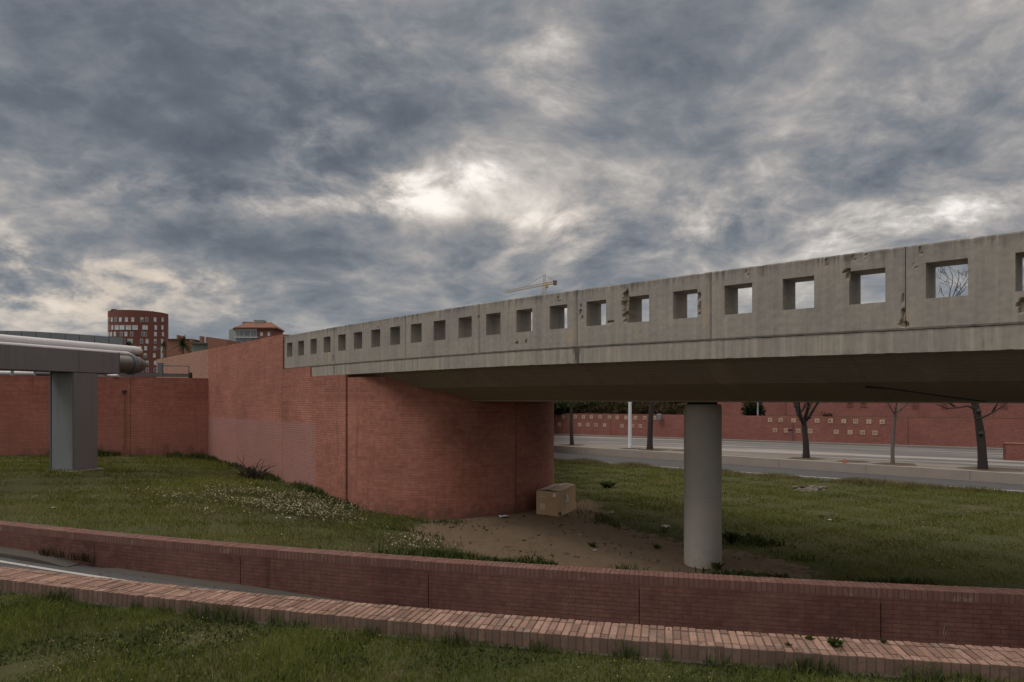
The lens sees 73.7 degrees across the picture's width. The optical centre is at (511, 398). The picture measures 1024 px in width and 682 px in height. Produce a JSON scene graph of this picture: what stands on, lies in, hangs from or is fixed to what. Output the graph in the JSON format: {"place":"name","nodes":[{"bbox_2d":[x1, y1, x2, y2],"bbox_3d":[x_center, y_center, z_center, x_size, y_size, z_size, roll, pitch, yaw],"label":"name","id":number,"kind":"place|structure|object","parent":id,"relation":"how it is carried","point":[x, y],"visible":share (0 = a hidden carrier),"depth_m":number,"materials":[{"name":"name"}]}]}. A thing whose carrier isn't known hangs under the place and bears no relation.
{"place":"outdoors","nodes":[
{"label":"outdoors","id":0,"kind":"place"},
{"bbox_2d":[0,331,125,376],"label":"metal roof building","id":1,"kind":"structure","parent":0,"point":[93,338],"depth_m":42.09,"materials":[{"name":"metal"}]},
{"bbox_2d":[0,557,257,593],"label":"ramp road","id":2,"kind":"structure","parent":0,"point":[85,569],"depth_m":11.73,"materials":[{"name":"concrete"}]},
{"bbox_2d":[0,546,78,567],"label":"kerb","id":3,"kind":"structure","parent":2,"relation":"on","point":[20,554],"depth_m":12.40,"materials":[{"name":"stone"}]},
{"bbox_2d":[34,544,98,562],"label":"ramp weeds","id":4,"kind":"object","parent":3,"relation":"on","point":[84,558],"visible":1,"depth_m":12.25,"materials":[{"name":"green plant"}]},
{"bbox_2d":[0,560,135,581],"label":"road edge line","id":5,"kind":"object","parent":2,"relation":"on","point":[55,569],"visible":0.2,"depth_m":11.80,"materials":[{"name":"white paint"}]},
{"bbox_2d":[97,568,357,602],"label":"kerb","id":6,"kind":"structure","parent":2,"relation":"on","point":[253,589],"depth_m":11.13,"materials":[{"name":"stone"}]},
{"bbox_2d":[126,339,133,377],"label":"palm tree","id":7,"kind":"object","parent":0,"point":[128,343],"visible":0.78,"depth_m":169.79,"materials":[{"name":"green plant"}]},
{"bbox_2d":[108,309,167,377],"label":"brick tower","id":8,"kind":"structure","parent":0,"point":[146,332],"depth_m":283.28,"materials":[{"name":"red brick"}]},
{"bbox_2d":[132,325,137,329],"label":"window","id":9,"kind":"structure","parent":8,"relation":"in","point":[134,327],"depth_m":281.28,"materials":[{"name":"white glass"}]},
{"bbox_2d":[142,325,147,329],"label":"window","id":10,"kind":"structure","parent":8,"relation":"in","point":[144,327],"depth_m":283.18,"materials":[{"name":"white glass"}]},
{"bbox_2d":[158,341,167,357],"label":"palm tree","id":11,"kind":"object","parent":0,"point":[164,346],"visible":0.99,"depth_m":204.82,"materials":[{"name":"grey plant"}]},
{"bbox_2d":[169,335,193,353],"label":"palm tree","id":12,"kind":"object","parent":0,"point":[182,344],"visible":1,"depth_m":189.55,"materials":[{"name":"green plant"}]},
{"bbox_2d":[167,335,199,356],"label":"brick house","id":13,"kind":"structure","parent":0,"point":[174,352],"depth_m":212.00,"materials":[{"name":"brick"}]},
{"bbox_2d":[189,336,207,352],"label":"roof terrace block","id":14,"kind":"structure","parent":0,"point":[202,344],"depth_m":204.00,"materials":[{"name":"concrete"}]},
{"bbox_2d":[206,337,237,348],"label":"brown brick block","id":15,"kind":"structure","parent":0,"point":[214,342],"depth_m":200.00,"materials":[{"name":"brown brick"}]},
{"bbox_2d":[229,320,284,342],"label":"hipped roof building","id":16,"kind":"structure","parent":0,"point":[250,331],"depth_m":220.15,"materials":[{"name":"brown brick"}]},
{"bbox_2d":[239,329,243,335],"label":"window","id":17,"kind":"structure","parent":16,"relation":"in","point":[241,331],"depth_m":219.71,"materials":[{"name":"clear glass"}]},
{"bbox_2d":[244,329,249,335],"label":"window","id":18,"kind":"structure","parent":16,"relation":"in","point":[246,331],"depth_m":219.71,"materials":[{"name":"clear glass"}]},
{"bbox_2d":[250,329,256,335],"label":"window","id":19,"kind":"structure","parent":16,"relation":"in","point":[253,332],"depth_m":219.71,"materials":[{"name":"clear glass"}]},
{"bbox_2d":[36,573,965,654],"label":"fallen leaves","id":20,"kind":"object","parent":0,"point":[431,609],"visible":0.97,"depth_m":6.47,"materials":[{"name":"brown plant"}]},
{"bbox_2d":[0,590,1023,681],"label":"foreground lawn","id":21,"kind":"structure","parent":0,"point":[6,670],"depth_m":5.55,"materials":[{"name":"plant"}]},
{"bbox_2d":[24,615,709,680],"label":"yellow flowers","id":22,"kind":"object","parent":21,"relation":"on","point":[258,654],"visible":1,"depth_m":5.42,"materials":[{"name":"yellow plant"}]},
{"bbox_2d":[1,594,898,681],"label":"fallen leaves","id":23,"kind":"object","parent":21,"relation":"on","point":[300,663],"visible":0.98,"depth_m":5.59,"materials":[{"name":"brown plant"}]},
{"bbox_2d":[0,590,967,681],"bbox_3d":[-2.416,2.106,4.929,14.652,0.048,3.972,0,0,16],"label":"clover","id":24,"kind":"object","parent":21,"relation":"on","point":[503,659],"visible":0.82,"depth_m":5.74,"materials":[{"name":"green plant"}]},
{"bbox_2d":[175,623,797,681],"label":"seed stalks","id":25,"kind":"object","parent":21,"relation":"on","point":[371,652],"visible":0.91,"depth_m":5.59,"materials":[{"name":"plant"}]},
{"bbox_2d":[0,566,1023,681],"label":"kerb wall","id":26,"kind":"structure","parent":21,"relation":"on","point":[866,656],"depth_m":5.92,"materials":[{"name":"ceramic"}]},
{"bbox_2d":[41,588,990,681],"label":"kerb weeds","id":27,"kind":"object","parent":26,"relation":"on","point":[222,615],"visible":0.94,"depth_m":5.72,"materials":[{"name":"green plant"}]},
{"bbox_2d":[803,634,815,639],"bbox_3d":[2.468,1.980,5.671,0.084,0.048,0.105,0,0,0],"label":"weed plant","id":28,"kind":"object","parent":26,"relation":"on","point":[807,636],"visible":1,"depth_m":5.67,"materials":[{"name":"green plant"}]},
{"bbox_2d":[826,636,845,646],"bbox_3d":[2.619,1.966,5.543,0.154,0.082,0.171,0,0,-29],"label":"weed plant","id":29,"kind":"object","parent":26,"relation":"on","point":[833,642],"visible":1,"depth_m":5.52,"materials":[{"name":"green plant"}]},
{"bbox_2d":[0,454,1023,588],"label":"lawn","id":30,"kind":"structure","parent":0,"point":[568,546],"depth_m":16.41,"materials":[{"name":"plant"}]},
{"bbox_2d":[0,344,119,471],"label":"steel gantry","id":31,"kind":"object","parent":30,"relation":"on","point":[74,410],"visible":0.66,"depth_m":20.85,"materials":[{"name":"grey paint"}]},
{"bbox_2d":[0,342,132,354],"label":"thin white pipe","id":32,"kind":"object","parent":31,"relation":"on","point":[74,348],"visible":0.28,"depth_m":21.34,"materials":[{"name":"white metal"}]},
{"bbox_2d":[0,334,142,354],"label":"white pipe","id":33,"kind":"object","parent":31,"relation":"on","point":[134,350],"visible":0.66,"depth_m":21.64,"materials":[{"name":"metal"}]},
{"bbox_2d":[120,354,145,374],"bbox_3d":[-13.017,-1.170,23.036,0.685,0.690,1.514,0,0,17],"label":"round duct","id":34,"kind":"object","parent":31,"relation":"attached to","point":[130,364],"visible":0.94,"depth_m":22.99,"materials":[{"name":"metal"}]},
{"bbox_2d":[0,376,207,456],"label":"wall","id":35,"kind":"structure","parent":30,"relation":"on","point":[165,415],"depth_m":27.70,"materials":[{"name":"red paint"}]},
{"bbox_2d":[0,371,10,374],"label":"pipe length","id":36,"kind":"object","parent":35,"relation":"on","point":[5,372],"visible":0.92,"depth_m":25.77,"materials":[{"name":"white metal"}]},
{"bbox_2d":[14,371,33,375],"bbox_3d":[-18.659,-0.980,26.102,0.610,0.170,0.170,0,0,-29],"label":"pipe length","id":37,"kind":"object","parent":35,"relation":"on","point":[21,373],"visible":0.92,"depth_m":26.05,"materials":[{"name":"white metal"}]},
{"bbox_2d":[36,372,50,375],"bbox_3d":[-18.116,-0.980,26.401,0.470,0.170,0.170,0,0,-29],"label":"pipe length","id":38,"kind":"object","parent":35,"relation":"on","point":[42,373],"visible":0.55,"depth_m":26.34,"materials":[{"name":"metal"}]},
{"bbox_2d":[106,374,118,376],"bbox_3d":[-16.115,-0.950,27.500,0.505,0.140,0.133,0,0,0],"label":"valve fitting","id":39,"kind":"object","parent":35,"relation":"on","point":[114,375],"visible":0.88,"depth_m":27.45,"materials":[{"name":"white metal"}]},
{"bbox_2d":[122,390,126,447],"bbox_3d":[-15.675,0.806,27.626,0.114,2.390,0.191,0,0,0],"label":"drain spout","id":40,"kind":"object","parent":35,"relation":"attached to","point":[123,391],"visible":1,"depth_m":27.62,"materials":[{"name":"black metal"}]},
{"bbox_2d":[103,362,191,377],"bbox_3d":[-14.992,-1.195,28.207,3.249,0.650,0.204,0,0,-29],"label":"wall rail","id":41,"kind":"object","parent":35,"relation":"on","point":[160,373],"depth_m":28.35,"materials":[{"name":"metal"}]},
{"bbox_2d":[48,448,206,458],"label":"wall weeds","id":42,"kind":"object","parent":30,"relation":"on","point":[101,453],"depth_m":27.81,"materials":[{"name":"green plant"}]},
{"bbox_2d":[221,457,277,479],"bbox_3d":[-8.496,2.263,22.370,1.698,0.926,1.173,0,0,0],"label":"dead bramble","id":43,"kind":"object","parent":30,"relation":"on","point":[253,472],"visible":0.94,"depth_m":22.18,"materials":[{"name":"brown plant"}]},
{"bbox_2d":[157,334,355,502],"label":"tall wall","id":44,"kind":"structure","parent":30,"relation":"on","point":[266,406],"depth_m":23.10,"materials":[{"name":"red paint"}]},
{"bbox_2d":[67,480,465,551],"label":"cream flowers","id":45,"kind":"object","parent":30,"relation":"on","point":[295,500],"visible":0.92,"depth_m":17.30,"materials":[{"name":"beige plant"}]},
{"bbox_2d":[198,453,358,507],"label":"wall weeds","id":46,"kind":"object","parent":30,"relation":"on","point":[308,488],"depth_m":20.55,"materials":[{"name":"green plant"}]},
{"bbox_2d":[357,521,443,538],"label":"dirt edge weeds","id":47,"kind":"object","parent":30,"relation":"on","point":[407,531],"visible":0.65,"depth_m":15.66,"materials":[{"name":"green plant"}]},
{"bbox_2d":[389,518,480,525],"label":"dirt edge weeds","id":48,"kind":"object","parent":30,"relation":"on","point":[451,522],"visible":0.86,"depth_m":17.38,"materials":[{"name":"green plant"}]},
{"bbox_2d":[348,376,553,519],"bbox_3d":[-3.463,1.700,26.423,6.409,4.600,17.487,0,0,-17],"label":"brick abutment","id":49,"kind":"object","parent":30,"relation":"on","point":[414,451],"visible":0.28,"depth_m":18.12,"materials":[{"name":"red brick"}]},
{"bbox_2d":[284,231,1023,568],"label":"concrete bridge","id":50,"kind":"structure","parent":49,"relation":"on","point":[912,339],"depth_m":11.17,"materials":[{"name":"grey concrete"}]},
{"bbox_2d":[373,544,648,570],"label":"dirt edge weeds","id":51,"kind":"object","parent":30,"relation":"on","point":[451,553],"visible":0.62,"depth_m":12.91,"materials":[{"name":"green plant"}]},
{"bbox_2d":[0,520,1023,648],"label":"barrier wall","id":52,"kind":"structure","parent":30,"relation":"on","point":[974,616],"depth_m":9.51,"materials":[{"name":"brick"}]},
{"bbox_2d":[4,454,1019,574],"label":"daisies","id":53,"kind":"object","parent":30,"relation":"on","point":[581,490],"visible":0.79,"depth_m":18.91,"materials":[{"name":"white plant"}]},
{"bbox_2d":[45,461,1017,569],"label":"lawn weeds","id":54,"kind":"object","parent":30,"relation":"on","point":[754,534],"visible":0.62,"depth_m":18.75,"materials":[{"name":"green plant"}]},
{"bbox_2d":[536,483,575,516],"bbox_3d":[1.278,2.802,19.090,0.744,0.767,1.649,0,0,21],"label":"cardboard box","id":55,"kind":"object","parent":30,"relation":"on","point":[558,500],"visible":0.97,"depth_m":18.45,"materials":[{"name":"brown paper"}]},
{"bbox_2d":[587,541,596,546],"bbox_3d":[1.817,3.249,15.287,0.231,0.132,0.216,0,0,-35],"label":"weed plant","id":56,"kind":"object","parent":30,"relation":"on","point":[593,544],"visible":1,"depth_m":15.27,"materials":[{"name":"green plant"}]},
{"bbox_2d":[405,514,783,573],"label":"fallen leaves","id":57,"kind":"object","parent":30,"relation":"on","point":[582,551],"visible":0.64,"depth_m":15.43,"materials":[{"name":"brown plant"}]},
{"bbox_2d":[598,480,617,487],"bbox_3d":[3.649,3.216,25.823,0.711,0.325,0.671,0,0,32],"label":"weed plant","id":58,"kind":"object","parent":30,"relation":"on","point":[609,484],"visible":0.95,"depth_m":25.75,"materials":[{"name":"green plant"}]},
{"bbox_2d":[436,511,803,574],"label":"dirt clods","id":59,"kind":"object","parent":30,"relation":"on","point":[587,536],"visible":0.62,"depth_m":15.29,"materials":[{"name":"soil"}]},
{"bbox_2d":[652,544,662,548],"bbox_3d":[3.357,3.373,15.632,0.230,0.119,0.167,0,0,44],"label":"weed plant","id":60,"kind":"object","parent":30,"relation":"on","point":[658,546],"visible":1,"depth_m":15.63,"materials":[{"name":"green plant"}]},
{"bbox_2d":[577,509,824,562],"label":"dirt edge weeds","id":61,"kind":"object","parent":30,"relation":"on","point":[749,537],"visible":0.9,"depth_m":16.60,"materials":[{"name":"green plant"}]},
{"bbox_2d":[711,561,724,569],"bbox_3d":[4.197,3.410,13.978,0.290,0.190,0.279,0,0,-30],"label":"weed plant","id":62,"kind":"object","parent":30,"relation":"on","point":[719,565],"visible":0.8,"depth_m":13.94,"materials":[{"name":"green plant"}]},
{"bbox_2d":[722,529,740,542],"bbox_3d":[5.336,3.334,16.549,0.486,0.308,0.517,0,0,0],"label":"weed plant","id":63,"kind":"object","parent":30,"relation":"on","point":[731,537],"visible":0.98,"depth_m":16.49,"materials":[{"name":"green plant"}]},
{"bbox_2d":[554,457,1023,496],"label":"verge grass","id":64,"kind":"structure","parent":30,"relation":"on","point":[868,480],"depth_m":27.99,"materials":[{"name":"green plant"}]},
{"bbox_2d":[792,485,827,490],"bbox_3d":[11.356,3.393,25.957,1.500,0.173,1.000,0,0,0],"label":"rubble heap","id":65,"kind":"object","parent":30,"relation":"on","point":[814,487],"visible":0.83,"depth_m":25.96,"materials":[{"name":"grey stone"}]},
{"bbox_2d":[695,565,952,585],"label":"dirt edge weeds","id":66,"kind":"object","parent":30,"relation":"on","point":[777,575],"visible":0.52,"depth_m":13.29,"materials":[{"name":"green plant"}]},
{"bbox_2d":[0,0,1023,341],"label":"sky","id":67,"kind":"structure","parent":0,"point":[214,167],"materials":[{"name":"grey"}]},
{"bbox_2d":[504,275,556,294],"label":"tower crane","id":68,"kind":"object","parent":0,"point":[547,284],"visible":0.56,"depth_m":297.13,"materials":[{"name":"metal"}]},
{"bbox_2d":[554,434,1002,449],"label":"pavement","id":69,"kind":"structure","parent":0,"point":[886,445],"depth_m":47.16,"materials":[{"name":"concrete"}]},
{"bbox_2d":[554,435,1023,468],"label":"road","id":70,"kind":"structure","parent":0,"point":[944,456],"depth_m":41.25,"materials":[{"name":"grey asphalt"}]},
{"bbox_2d":[578,438,997,453],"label":"lane line","id":71,"kind":"object","parent":70,"relation":"on","point":[827,447],"visible":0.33,"depth_m":43.74,"materials":[{"name":"white paint"}]},
{"bbox_2d":[554,413,1023,447],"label":"retaining wall","id":72,"kind":"structure","parent":70,"relation":"on","point":[959,432],"depth_m":47.27,"materials":[{"name":"red brick"}]},
{"bbox_2d":[554,442,1023,472],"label":"median","id":73,"kind":"object","parent":70,"relation":"on","point":[942,466],"visible":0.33,"depth_m":35.70,"materials":[{"name":"grey concrete"}]},
{"bbox_2d":[560,444,582,445],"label":"tree pit soil","id":74,"kind":"object","parent":73,"relation":"on","point":[571,445],"visible":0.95,"depth_m":45.07,"materials":[{"name":"soil"}]},
{"bbox_2d":[568,402,576,444],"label":"bare tree","id":75,"kind":"object","parent":74,"relation":"on","point":[571,426],"visible":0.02,"depth_m":44.78,"materials":[{"name":"brown plant"}]},
{"bbox_2d":[638,449,669,450],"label":"tree pit soil","id":76,"kind":"object","parent":73,"relation":"on","point":[654,449],"visible":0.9,"depth_m":40.60,"materials":[{"name":"soil"}]},
{"bbox_2d":[646,402,653,449],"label":"bare tree","id":77,"kind":"object","parent":76,"relation":"on","point":[650,430],"visible":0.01,"depth_m":40.57,"materials":[{"name":"brown plant"}]},
{"bbox_2d":[788,457,822,459],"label":"tree pit soil","id":78,"kind":"object","parent":73,"relation":"on","point":[812,458],"visible":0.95,"depth_m":34.46,"materials":[{"name":"soil"}]},
{"bbox_2d":[793,402,818,457],"bbox_3d":[14.756,0.187,34.717,3.594,5.853,3.823,0,0,-26],"label":"bare tree","id":79,"kind":"object","parent":78,"relation":"on","point":[805,418],"visible":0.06,"depth_m":34.62,"materials":[{"name":"brown plant"}]},
{"bbox_2d":[838,460,867,462],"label":"tree pit soil","id":80,"kind":"object","parent":73,"relation":"on","point":[857,461],"visible":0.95,"depth_m":32.80,"materials":[{"name":"brown soil"}]},
{"bbox_2d":[871,462,916,465],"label":"tree pit soil","id":81,"kind":"object","parent":73,"relation":"on","point":[898,464],"visible":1,"depth_m":31.30,"materials":[{"name":"soil"}]},
{"bbox_2d":[888,403,908,463],"bbox_3d":[17.987,0.402,31.567,3.646,5.408,1.809,0,0,-37],"label":"bare tree","id":82,"kind":"object","parent":81,"relation":"on","point":[892,458],"visible":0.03,"depth_m":31.54,"materials":[{"name":"grey plant"}]},
{"bbox_2d":[956,466,1023,471],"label":"tree pit soil","id":83,"kind":"object","parent":73,"relation":"on","point":[993,469],"visible":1,"depth_m":29.08,"materials":[{"name":"soil"}]},
{"bbox_2d":[936,236,1023,468],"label":"bare tree","id":84,"kind":"object","parent":83,"relation":"on","point":[982,461],"visible":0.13,"depth_m":29.15,"materials":[{"name":"brown plant"}]},
{"label":"tree pit soil","id":85,"kind":"structure","parent":73,"relation":"on","visible":0},
{"bbox_2d":[626,402,634,448],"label":"street lamp","id":86,"kind":"object","parent":85,"relation":"on","point":[629,425],"visible":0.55,"depth_m":41.29,"materials":[{"name":"white paint"}]},
{"bbox_2d":[565,442,1020,468],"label":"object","id":87,"kind":"structure","parent":70,"relation":"on","point":[810,456],"depth_m":35.02,"materials":[{"name":"concrete"}]},
{"bbox_2d":[554,452,1023,492],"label":"road","id":88,"kind":"structure","parent":0,"point":[828,475],"depth_m":31.82,"materials":[{"name":"grey asphalt"}]},
{"bbox_2d":[556,459,1016,490],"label":"road edge line","id":89,"kind":"object","parent":88,"relation":"on","point":[824,477],"depth_m":29.76,"materials":[{"name":"white paint"}]},
{"bbox_2d":[554,445,1023,484],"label":"median edge wall","id":90,"kind":"structure","parent":88,"relation":"on","point":[974,475],"depth_m":32.30,"materials":[{"name":"concrete"}]},
{"bbox_2d":[663,414,1021,418],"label":"terrace","id":91,"kind":"structure","parent":0,"point":[892,417],"depth_m":46.93,"materials":[{"name":"brick"}]},
{"bbox_2d":[554,402,576,418],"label":"shrub","id":92,"kind":"object","parent":91,"relation":"on","point":[558,405],"visible":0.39,"depth_m":58.67,"materials":[{"name":"green plant"}]},
{"bbox_2d":[571,402,592,412],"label":"shrub","id":93,"kind":"object","parent":91,"relation":"on","point":[579,407],"visible":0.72,"depth_m":58.45,"materials":[{"name":"green plant"}]},
{"bbox_2d":[581,402,602,413],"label":"shrub","id":94,"kind":"object","parent":91,"relation":"on","point":[592,404],"visible":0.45,"depth_m":58.53,"materials":[{"name":"green plant"}]},
{"bbox_2d":[559,402,687,414],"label":"hillside undergrowth","id":95,"kind":"object","parent":91,"relation":"on","point":[670,408],"visible":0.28,"depth_m":56.28,"materials":[{"name":"green plant"}]},
{"bbox_2d":[741,402,766,415],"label":"shrub","id":96,"kind":"object","parent":91,"relation":"on","point":[749,408],"visible":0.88,"depth_m":51.30,"materials":[{"name":"green plant"}]},
{"bbox_2d":[821,412,832,416],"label":"shrub","id":97,"kind":"object","parent":91,"relation":"on","point":[829,415],"visible":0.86,"depth_m":48.11,"materials":[{"name":"green plant"}]},
{"bbox_2d":[718,402,1023,418],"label":"retaining wall","id":98,"kind":"structure","parent":91,"relation":"on","point":[1011,410],"depth_m":48.84,"materials":[{"name":"brick"}]},
{"bbox_2d":[1003,442,1023,460],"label":"brick pier","id":99,"kind":"structure","parent":0,"point":[1013,450],"depth_m":34.70,"materials":[{"name":"red brick"}]}
]}

